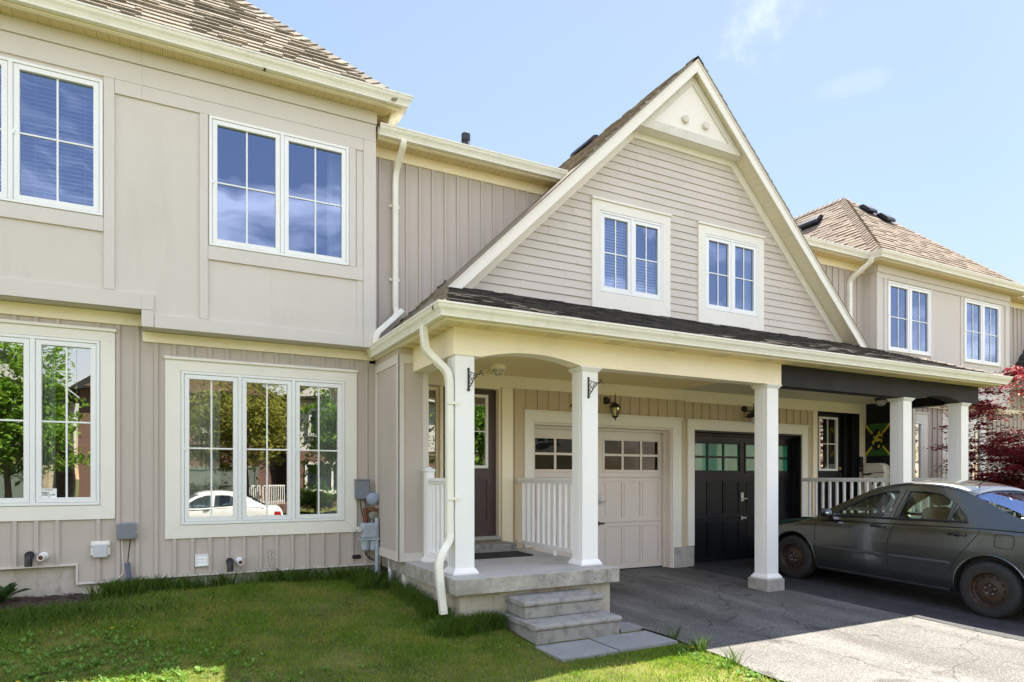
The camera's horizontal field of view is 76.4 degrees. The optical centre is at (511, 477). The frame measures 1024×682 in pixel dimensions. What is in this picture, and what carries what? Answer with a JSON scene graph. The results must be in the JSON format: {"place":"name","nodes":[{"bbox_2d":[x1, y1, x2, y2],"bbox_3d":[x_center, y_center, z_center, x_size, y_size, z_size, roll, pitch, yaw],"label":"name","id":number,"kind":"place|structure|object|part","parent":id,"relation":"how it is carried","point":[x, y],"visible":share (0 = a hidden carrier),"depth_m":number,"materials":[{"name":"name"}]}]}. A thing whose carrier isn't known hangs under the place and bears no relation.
{"place":"outdoors","nodes":[
{"label":"outdoors","id":0,"kind":"place"},
{"bbox_2d":[0,556,1020,681],"bbox_3d":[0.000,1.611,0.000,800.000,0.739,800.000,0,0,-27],"label":"ground","id":1,"kind":"structure","parent":0,"point":[357,657],"depth_m":5.45,"materials":[{"name":"plant"}]},
{"bbox_2d":[0,592,93,610],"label":"mulch","id":2,"kind":"object","parent":1,"relation":"on","point":[45,599],"visible":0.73,"depth_m":6.60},
{"bbox_2d":[0,582,29,601],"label":"leafy plant","id":3,"kind":"object","parent":2,"relation":"on","point":[7,590],"visible":1,"depth_m":6.46,"materials":[{"name":"green plant"}]},
{"bbox_2d":[0,0,153,597],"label":"townhouse","id":4,"kind":"structure","parent":1,"relation":"on","point":[90,257],"depth_m":6.89,"materials":[{"name":"paint"}]},
{"bbox_2d":[24,551,34,566],"bbox_3d":[-4.956,0.836,6.686,0.084,0.154,0.163,0,0,-27],"label":"elbow pipe","id":5,"kind":"object","parent":4,"relation":"attached to","point":[29,556],"visible":1,"depth_m":6.64,"materials":[{"name":"black plastic"}]},
{"bbox_2d":[37,552,48,560],"bbox_3d":[-4.850,0.820,6.720,0.086,0.085,0.200,0,0,-27],"label":"exhaust pipe","id":6,"kind":"object","parent":4,"relation":"attached to","point":[43,556],"visible":1,"depth_m":6.68,"materials":[{"name":"white plastic"}]},
{"bbox_2d":[43,346,55,488],"bbox_3d":[-4.974,-0.520,6.988,0.133,2.000,0.086,0,0,-15],"label":"curtain","id":7,"kind":"object","parent":4,"relation":"hanging from","point":[49,414],"visible":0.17,"depth_m":7.00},
{"bbox_2d":[42,488,56,497],"bbox_3d":[-4.862,0.165,6.833,0.138,0.100,0.005,0,0,-27],"label":"warning sticker","id":8,"kind":"object","parent":4,"relation":"attached to","point":[49,493],"visible":1,"depth_m":6.83,"materials":[{"name":"paper"}]},
{"bbox_2d":[0,56,102,216],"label":"window","id":9,"kind":"structure","parent":4,"relation":"in","point":[11,69],"depth_m":6.54,"materials":[{"name":"plastic"}]},
{"bbox_2d":[21,73,92,204],"bbox_3d":[-4.700,-3.442,6.789,0.670,1.366,0.050,0,0,-27],"label":"window blind","id":10,"kind":"object","parent":4,"relation":"attached to","point":[51,82],"depth_m":6.78,"materials":[{"name":"plastic"}]},
{"bbox_2d":[0,319,115,521],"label":"window","id":11,"kind":"structure","parent":4,"relation":"in","point":[34,335],"depth_m":6.88,"materials":[{"name":"plastic"}]},
{"bbox_2d":[91,541,109,557],"bbox_3d":[-4.428,0.771,7.003,0.180,0.173,0.062,0,0,-27],"label":"outlet box","id":12,"kind":"object","parent":4,"relation":"attached to","point":[99,549],"visible":1,"depth_m":6.98,"materials":[{"name":"plastic"}]},
{"bbox_2d":[109,522,137,581],"bbox_3d":[-4.253,0.930,7.091,0.323,0.884,0.067,0,0,-27],"label":"utility box","id":13,"kind":"object","parent":4,"relation":"attached to","point":[126,530],"visible":0.94,"depth_m":7.09,"materials":[{"name":"grey plastic"}]},
{"bbox_2d":[0,586,276,637],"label":"tall grass","id":14,"kind":"structure","parent":1,"relation":"on","point":[26,617],"depth_m":6.10,"materials":[{"name":"green plant"}]},
{"bbox_2d":[0,609,371,681],"bbox_3d":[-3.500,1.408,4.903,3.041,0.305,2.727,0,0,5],"label":"broadleaf weeds","id":15,"kind":"object","parent":1,"relation":"on","point":[93,661],"visible":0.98,"depth_m":5.17,"materials":[{"name":"green plant"}]},
{"bbox_2d":[267,550,278,581],"bbox_3d":[-2.821,1.041,7.696,0.143,0.422,0.024,0,0,-27],"label":"weed stalk","id":16,"kind":"object","parent":1,"relation":"on","point":[274,566],"visible":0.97,"depth_m":7.70,"materials":[{"name":"plant"}]},
{"bbox_2d":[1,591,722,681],"bbox_3d":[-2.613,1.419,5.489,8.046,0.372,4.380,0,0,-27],"label":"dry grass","id":17,"kind":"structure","parent":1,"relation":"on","point":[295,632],"depth_m":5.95,"materials":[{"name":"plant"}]},
{"bbox_2d":[74,564,750,668],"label":"tall grass","id":18,"kind":"structure","parent":1,"relation":"on","point":[423,603],"depth_m":7.00,"materials":[{"name":"green plant"}]},
{"bbox_2d":[50,0,806,621],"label":"townhouse","id":19,"kind":"structure","parent":1,"relation":"on","point":[422,292],"depth_m":8.08,"materials":[{"name":"paint"}]},
{"bbox_2d":[195,554,208,566],"bbox_3d":[-3.563,0.951,7.477,0.142,0.138,0.026,0,0,-27],"label":"dryer vent","id":20,"kind":"object","parent":19,"relation":"attached to","point":[201,560],"visible":1,"depth_m":7.47,"materials":[{"name":"plastic"}]},
{"bbox_2d":[189,380,220,516],"bbox_3d":[-3.612,-0.285,7.624,0.370,1.930,0.106,0,0,-27],"label":"curtain","id":21,"kind":"object","parent":19,"relation":"hanging from","point":[199,437],"visible":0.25,"depth_m":7.63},
{"bbox_2d":[226,558,233,571],"bbox_3d":[-3.275,1.011,7.560,0.084,0.154,0.163,0,0,-27],"label":"elbow pipe","id":22,"kind":"object","parent":19,"relation":"attached to","point":[229,561],"visible":1,"depth_m":7.50,"materials":[{"name":"black plastic"}]},
{"bbox_2d":[235,557,243,564],"bbox_3d":[-3.173,0.980,7.593,0.086,0.085,0.200,0,0,-27],"label":"exhaust pipe","id":23,"kind":"object","parent":19,"relation":"attached to","point":[239,560],"visible":1,"depth_m":7.53,"materials":[{"name":"white plastic"}]},
{"bbox_2d":[164,355,357,538],"bbox_3d":[-2.954,-0.337,7.840,2.181,2.060,0.124,0,0,-27],"label":"window","id":24,"kind":"structure","parent":19,"relation":"in","point":[178,370],"depth_m":7.72,"materials":[{"name":"plastic"}]},
{"bbox_2d":[209,115,348,265],"bbox_3d":[-2.719,-3.331,7.687,1.556,1.453,0.116,0,0,-27],"label":"window","id":25,"kind":"structure","parent":19,"relation":"in","point":[282,140],"depth_m":7.63,"materials":[{"name":"plastic"}]},
{"bbox_2d":[316,387,336,513],"bbox_3d":[-2.330,-0.285,8.291,0.320,1.930,0.106,0,0,-27],"label":"curtain","id":26,"kind":"object","parent":19,"relation":"hanging from","point":[328,459],"visible":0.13,"depth_m":8.28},
{"bbox_2d":[327,153,339,257],"bbox_3d":[-2.229,-3.320,8.137,0.159,1.500,0.087,0,0,-17],"label":"curtain","id":27,"kind":"object","parent":19,"relation":"hanging from","point":[333,212],"visible":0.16,"depth_m":8.14,"materials":[{"name":"white fabric"}]},
{"bbox_2d":[352,554,360,558],"bbox_3d":[-1.987,1.010,8.310,0.116,0.052,0.022,0,0,-27],"label":"rubber plug","id":28,"kind":"object","parent":19,"relation":"attached to","point":[357,556],"visible":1,"depth_m":8.30,"materials":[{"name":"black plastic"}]},
{"bbox_2d":[354,479,373,560],"bbox_3d":[-1.880,0.549,8.315,0.266,1.054,0.087,0,0,-27],"label":"meter box","id":29,"kind":"object","parent":19,"relation":"attached to","point":[361,488],"visible":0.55,"depth_m":8.27,"materials":[{"name":"grey plastic"}]},
{"bbox_2d":[355,493,379,576],"bbox_3d":[-1.828,0.785,8.230,0.305,1.189,0.190,0,0,-27],"label":"gas meter","id":30,"kind":"object","parent":19,"relation":"attached to","point":[369,538],"visible":0.98,"depth_m":8.20,"materials":[{"name":"paint"}]},
{"bbox_2d":[388,558,392,579],"bbox_3d":[-1.527,1.158,8.113,0.056,0.375,0.168,0,0,3],"label":"drain pipe","id":31,"kind":"object","parent":19,"relation":"attached to","point":[390,570],"visible":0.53,"depth_m":8.12,"materials":[{"name":"white plastic"}]},
{"bbox_2d":[402,574,406,586],"bbox_3d":[-1.292,1.190,7.839,0.073,0.441,0.068,0,0,-27],"label":"drain pipe","id":32,"kind":"object","parent":19,"relation":"attached to","point":[404,577],"visible":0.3,"depth_m":7.81,"materials":[{"name":"white plastic"}]},
{"bbox_2d":[421,467,447,561],"bbox_3d":[-0.772,0.426,7.236,0.156,1.108,1.006,0,0,-27],"label":"porch railing","id":33,"kind":"object","parent":19,"relation":"on","point":[434,513],"visible":0.54,"depth_m":7.47,"materials":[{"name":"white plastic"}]},
{"bbox_2d":[443,387,495,535],"bbox_3d":[-0.568,-0.203,8.798,0.805,1.995,0.070,0,0,-27],"label":"front door","id":34,"kind":"structure","parent":19,"relation":"in","point":[484,475],"depth_m":8.94,"materials":[{"name":"brown paint"}]},
{"bbox_2d":[467,368,483,390],"bbox_3d":[-0.366,-0.994,6.562,0.191,0.239,0.032,0,0,25],"label":"plant hook","id":35,"kind":"object","parent":19,"relation":"attached to","point":[469,379],"visible":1,"depth_m":6.59,"materials":[{"name":"black metal"}]},
{"bbox_2d":[490,364,505,376],"bbox_3d":[-0.172,-1.334,8.173,0.200,0.142,0.200,0,0,-27],"label":"ceiling lamp","id":36,"kind":"object","parent":19,"relation":"attached to","point":[498,370],"visible":1,"depth_m":8.11,"materials":[{"name":"beige glass"}]},
{"bbox_2d":[474,551,532,559],"bbox_3d":[-0.253,0.972,8.143,0.970,0.014,0.480,0,0,-27],"label":"door mat","id":37,"kind":"object","parent":19,"relation":"on","point":[489,555],"depth_m":8.16,"materials":[{"name":"black rubber"}]},
{"bbox_2d":[516,478,571,555],"bbox_3d":[0.483,0.492,8.279,0.070,0.975,1.698,0,0,-27],"label":"porch railing","id":38,"kind":"object","parent":19,"relation":"on","point":[542,481],"visible":0.75,"depth_m":8.41,"materials":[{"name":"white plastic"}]},
{"bbox_2d":[587,377,603,397],"bbox_3d":[0.929,-1.004,7.236,0.191,0.239,0.032,0,0,25],"label":"plant hook","id":39,"kind":"object","parent":19,"relation":"attached to","point":[593,386],"visible":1,"depth_m":7.26,"materials":[{"name":"black metal"}]},
{"bbox_2d":[535,428,661,569],"bbox_3d":[1.337,0.350,9.903,2.465,2.200,0.104,0,0,-27],"label":"garage door","id":40,"kind":"structure","parent":19,"relation":"in","point":[629,463],"depth_m":10.08,"materials":[{"name":"beige paint"}]},
{"bbox_2d":[603,394,620,419],"bbox_3d":[1.493,-1.042,9.672,0.169,0.405,0.258,0,0,-40],"label":"wall lantern","id":41,"kind":"object","parent":19,"relation":"attached to","point":[613,406],"depth_m":9.62,"materials":[{"name":"black metal"}]},
{"bbox_2d":[604,220,624,288],"bbox_3d":[1.497,-3.319,9.764,0.510,1.133,0.050,0,0,-27],"label":"window blind","id":42,"kind":"object","parent":19,"relation":"attached to","point":[621,249],"depth_m":9.78,"materials":[{"name":"white plastic"}]},
{"bbox_2d":[591,195,671,317],"bbox_3d":[1.794,-3.269,9.816,1.489,1.627,0.132,0,0,-27],"label":"window","id":43,"kind":"structure","parent":19,"relation":"in","point":[628,299],"depth_m":9.78,"materials":[{"name":"plastic"}]},
{"bbox_2d":[636,260,654,293],"bbox_3d":[1.994,-3.039,10.022,0.530,0.572,0.050,0,0,-27],"label":"window blind","id":44,"kind":"object","parent":19,"relation":"attached to","point":[649,264],"depth_m":10.05,"materials":[{"name":"white plastic"}]},
{"bbox_2d":[503,589,621,644],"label":"concrete steps","id":45,"kind":"structure","parent":1,"relation":"on","point":[539,618],"depth_m":6.33,"materials":[{"name":"grey concrete"}]},
{"bbox_2d":[535,639,618,661],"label":"paving slab","id":46,"kind":"structure","parent":1,"relation":"on","point":[578,649],"depth_m":5.75,"materials":[{"name":"grey concrete"}]},
{"bbox_2d":[619,621,642,631],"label":"paving slab","id":47,"kind":"structure","parent":1,"relation":"on","point":[626,627],"depth_m":6.58,"materials":[{"name":"grey concrete"}]},
{"bbox_2d":[590,630,677,652],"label":"paving slab","id":48,"kind":"structure","parent":1,"relation":"on","point":[631,641],"depth_m":6.11,"materials":[{"name":"grey concrete"}]},
{"bbox_2d":[672,645,779,681],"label":"broadleaf weeds","id":49,"kind":"object","parent":1,"relation":"on","point":[751,673],"visible":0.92,"depth_m":5.42,"materials":[{"name":"green plant"}]},
{"bbox_2d":[577,55,1012,565],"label":"townhouse","id":50,"kind":"structure","parent":1,"relation":"on","point":[838,378],"depth_m":10.95,"materials":[{"name":"beige"}]},
{"bbox_2d":[697,221,765,330],"bbox_3d":[3.610,-3.266,10.761,1.494,1.642,0.132,0,0,-27],"label":"window","id":51,"kind":"structure","parent":50,"relation":"in","point":[728,315],"depth_m":10.72,"materials":[{"name":"plastic"}]},
{"bbox_2d":[695,435,790,563],"bbox_3d":[3.995,0.355,11.287,2.492,2.190,0.104,0,0,-27],"label":"garage door","id":52,"kind":"structure","parent":50,"relation":"in","point":[724,465],"depth_m":11.15,"materials":[{"name":"black paint"}]},
{"bbox_2d":[741,249,749,310],"bbox_3d":[3.989,-3.320,11.112,0.141,1.200,0.086,0,0,-16],"label":"curtain","id":53,"kind":"object","parent":50,"relation":"hanging from","point":[746,276],"visible":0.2,"depth_m":11.10,"materials":[{"name":"white fabric"}]},
{"bbox_2d":[741,403,754,423],"bbox_3d":[4.080,-1.083,10.978,0.315,0.345,0.290,0,0,-27],"label":"wall lantern","id":54,"kind":"object","parent":50,"relation":"attached to","point":[749,415],"depth_m":10.94,"materials":[{"name":"black metal"}]},
{"bbox_2d":[818,413,841,513],"bbox_3d":[5.927,-0.203,12.178,0.780,1.995,0.070,0,0,-27],"label":"front door","id":55,"kind":"structure","parent":50,"relation":"in","point":[822,473],"depth_m":12.25,"materials":[{"name":"paint"}]},
{"bbox_2d":[802,478,889,515],"bbox_3d":[5.628,0.492,10.956,0.070,0.975,1.698,0,0,-27],"label":"porch railing","id":56,"kind":"object","parent":50,"relation":"on","point":[850,480],"visible":0.44,"depth_m":11.11,"materials":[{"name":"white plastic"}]},
{"bbox_2d":[858,457,862,471],"bbox_3d":[6.653,-0.255,12.409,0.060,0.290,0.073,0,0,-27],"label":"mailbox","id":57,"kind":"object","parent":50,"relation":"attached to","point":[860,462],"visible":1,"depth_m":12.39,"materials":[{"name":"black plastic"}]},
{"bbox_2d":[863,463,889,489],"bbox_3d":[6.830,-0.010,12.218,0.202,0.520,0.430,0,0,-27],"label":"hose box","id":58,"kind":"object","parent":50,"relation":"attached to","point":[876,470],"visible":0.57,"depth_m":12.13,"materials":[{"name":"beige plastic"}]},
{"bbox_2d":[865,423,889,455],"bbox_3d":[6.916,-0.715,12.307,0.044,0.610,0.512,0,0,-27],"label":"flag","id":59,"kind":"object","parent":50,"relation":"attached to","point":[877,439],"depth_m":12.29,"materials":[{"name":"green fabric"}]},
{"bbox_2d":[874,398,886,405],"bbox_3d":[6.523,-1.334,11.511,0.200,0.142,0.200,0,0,-27],"label":"ceiling lamp","id":60,"kind":"object","parent":50,"relation":"attached to","point":[880,401],"visible":0.98,"depth_m":11.46,"materials":[{"name":"white glass"}]},
{"bbox_2d":[912,478,947,511],"bbox_3d":[7.127,0.426,11.346,0.156,1.108,1.006,0,0,-27],"label":"porch railing","id":61,"kind":"object","parent":50,"relation":"on","point":[920,502],"visible":0.04,"depth_m":11.25,"materials":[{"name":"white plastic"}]},
{"bbox_2d":[794,197,1023,515],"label":"townhouse","id":62,"kind":"structure","parent":1,"relation":"on","point":[921,292],"depth_m":14.19,"materials":[{"name":"paint"}]},
{"bbox_2d":[887,281,930,356],"bbox_3d":[8.095,-3.221,13.315,1.435,1.378,0.116,0,0,-27],"label":"window","id":63,"kind":"structure","parent":62,"relation":"in","point":[908,290],"depth_m":13.27,"materials":[{"name":"plastic"}]},
{"bbox_2d":[915,412,928,509],"bbox_3d":[8.125,-0.356,13.605,1.799,2.072,0.124,0,0,-27],"label":"window","id":64,"kind":"structure","parent":62,"relation":"in","point":[921,418],"depth_m":13.91,"materials":[{"name":"plastic"}]},
{"bbox_2d":[941,411,985,506],"bbox_3d":[10.158,-0.386,14.663,1.744,2.132,0.124,0,0,-27],"label":"window","id":65,"kind":"structure","parent":62,"relation":"in","point":[945,421],"depth_m":14.71,"materials":[{"name":"plastic"}]},
{"bbox_2d":[967,304,975,358],"bbox_3d":[10.119,-3.224,14.501,0.660,1.323,0.050,0,0,-27],"label":"window blind","id":66,"kind":"object","parent":62,"relation":"attached to","point":[975,329],"depth_m":14.62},
{"bbox_2d":[963,298,1000,366],"bbox_3d":[10.483,-3.217,14.557,1.452,1.385,0.116,0,0,-27],"label":"window","id":67,"kind":"structure","parent":62,"relation":"in","point":[981,306],"depth_m":14.52,"materials":[{"name":"plastic"}]},
{"bbox_2d":[974,306,991,361],"bbox_3d":[10.744,-3.219,14.826,0.670,1.333,0.050,0,0,-27],"label":"window blind","id":68,"kind":"object","parent":62,"relation":"attached to","point":[988,331],"depth_m":14.90,"materials":[{"name":"white plastic"}]},
{"bbox_2d":[926,364,1023,514],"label":"red maple","id":69,"kind":"object","parent":1,"relation":"on","point":[1015,461],"visible":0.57,"depth_m":12.47,"materials":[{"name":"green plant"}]},
{"bbox_2d":[245,0,1023,284],"label":"sky","id":70,"kind":"structure","parent":0,"point":[911,111],"materials":[{"name":"blue"}]},
{"bbox_2d":[650,665,786,681],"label":"lawn grass","id":71,"kind":"structure","parent":0,"point":[737,676],"depth_m":5.11,"materials":[{"name":"green plant"}]},
{"bbox_2d":[610,567,1023,681],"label":"driveway","id":72,"kind":"structure","parent":0,"point":[797,636],"depth_m":6.49,"materials":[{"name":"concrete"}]},
{"bbox_2d":[689,559,1023,640],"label":"driveway","id":73,"kind":"structure","parent":0,"point":[947,607],"depth_m":8.35,"materials":[{"name":"grey asphalt"}]},
{"bbox_2d":[778,478,1023,617],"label":"car","id":74,"kind":"object","parent":73,"relation":"on","point":[971,549],"visible":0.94,"depth_m":7.97,"materials":[{"name":"grey paint"}]},
{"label":"rear window","id":75,"kind":"part","parent":74,"relation":"part of","materials":[{"name":"blue glass"}]}
]}

